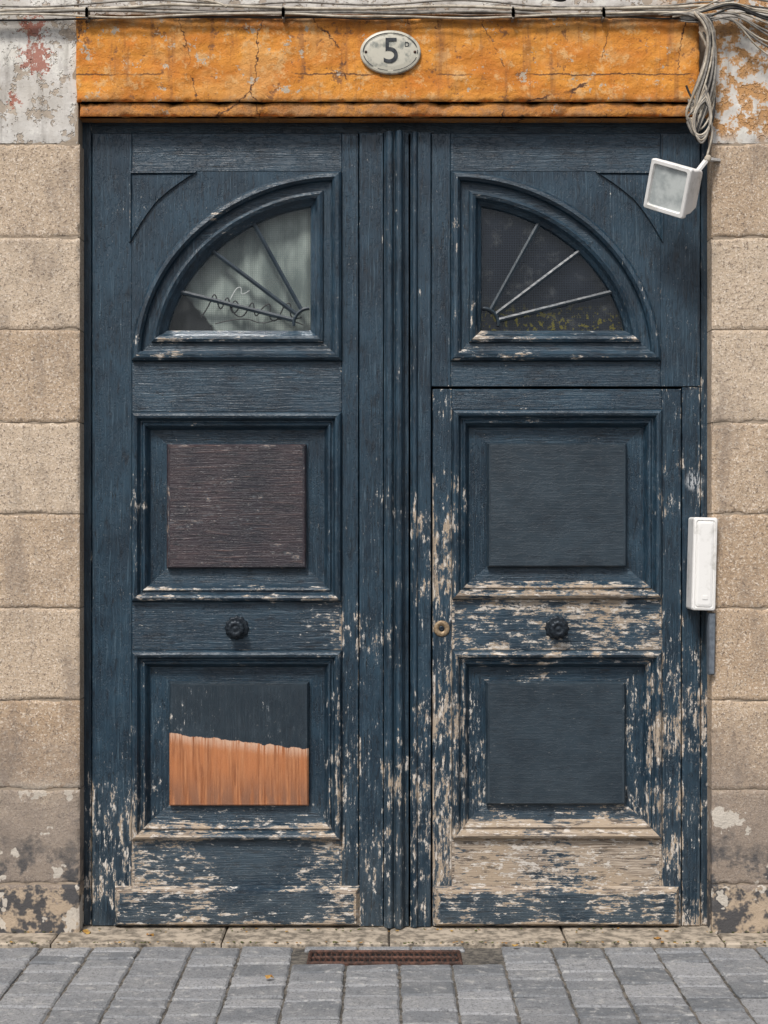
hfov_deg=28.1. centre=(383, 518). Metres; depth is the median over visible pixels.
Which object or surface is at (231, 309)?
marker tag
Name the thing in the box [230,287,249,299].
marker tag
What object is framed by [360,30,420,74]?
house number plaque
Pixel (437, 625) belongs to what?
keyhole plate
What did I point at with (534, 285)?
fanlight bars
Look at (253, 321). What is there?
marker tag
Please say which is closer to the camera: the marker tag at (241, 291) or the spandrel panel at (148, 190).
the spandrel panel at (148, 190)
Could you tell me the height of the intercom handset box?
0.614 m
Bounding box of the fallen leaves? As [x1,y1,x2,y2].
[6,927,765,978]
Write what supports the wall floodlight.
attached to the stone facade
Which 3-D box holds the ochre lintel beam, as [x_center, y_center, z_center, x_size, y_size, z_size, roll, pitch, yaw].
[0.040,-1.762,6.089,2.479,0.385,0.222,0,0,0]
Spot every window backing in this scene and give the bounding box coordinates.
[169,208,310,330]
[482,208,622,330]
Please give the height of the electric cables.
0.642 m
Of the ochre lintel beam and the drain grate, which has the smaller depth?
the drain grate
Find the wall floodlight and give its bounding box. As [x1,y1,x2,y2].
[643,155,720,218]
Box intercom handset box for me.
[686,517,717,674]
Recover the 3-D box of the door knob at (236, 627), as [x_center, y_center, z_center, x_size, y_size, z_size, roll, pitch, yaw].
[-0.583,0.433,6.046,0.098,0.098,0.068,0,0,0]
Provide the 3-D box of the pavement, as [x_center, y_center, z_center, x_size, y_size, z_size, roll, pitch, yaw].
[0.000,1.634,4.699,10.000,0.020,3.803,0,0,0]
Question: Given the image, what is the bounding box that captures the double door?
[82,118,707,928]
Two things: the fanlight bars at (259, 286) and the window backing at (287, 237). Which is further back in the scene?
the window backing at (287, 237)
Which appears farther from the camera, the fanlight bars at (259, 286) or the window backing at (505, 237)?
the window backing at (505, 237)
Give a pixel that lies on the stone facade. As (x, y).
(40, 512)
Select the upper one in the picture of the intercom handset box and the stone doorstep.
the intercom handset box
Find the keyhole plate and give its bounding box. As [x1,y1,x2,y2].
[434,620,449,636]
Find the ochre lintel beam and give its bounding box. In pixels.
[76,17,708,122]
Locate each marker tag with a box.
[201,294,301,320]
[215,318,302,324]
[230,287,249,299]
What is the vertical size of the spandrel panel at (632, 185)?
0.284 m
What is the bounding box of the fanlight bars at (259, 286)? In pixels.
[181,223,308,326]
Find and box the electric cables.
[0,0,767,154]
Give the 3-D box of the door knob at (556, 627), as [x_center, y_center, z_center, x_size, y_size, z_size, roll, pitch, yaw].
[0.684,0.433,6.046,0.098,0.098,0.068,0,0,0]
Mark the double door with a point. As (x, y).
(342, 508)
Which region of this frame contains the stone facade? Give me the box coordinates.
[0,0,767,935]
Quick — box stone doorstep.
[0,916,767,947]
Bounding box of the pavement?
[0,928,767,1023]
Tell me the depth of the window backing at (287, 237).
6.17 m
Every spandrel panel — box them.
[129,171,196,242]
[595,171,662,241]
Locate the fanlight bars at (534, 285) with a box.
[483,223,611,326]
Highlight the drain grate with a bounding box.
[304,947,464,965]
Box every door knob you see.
[225,616,248,639]
[545,616,568,639]

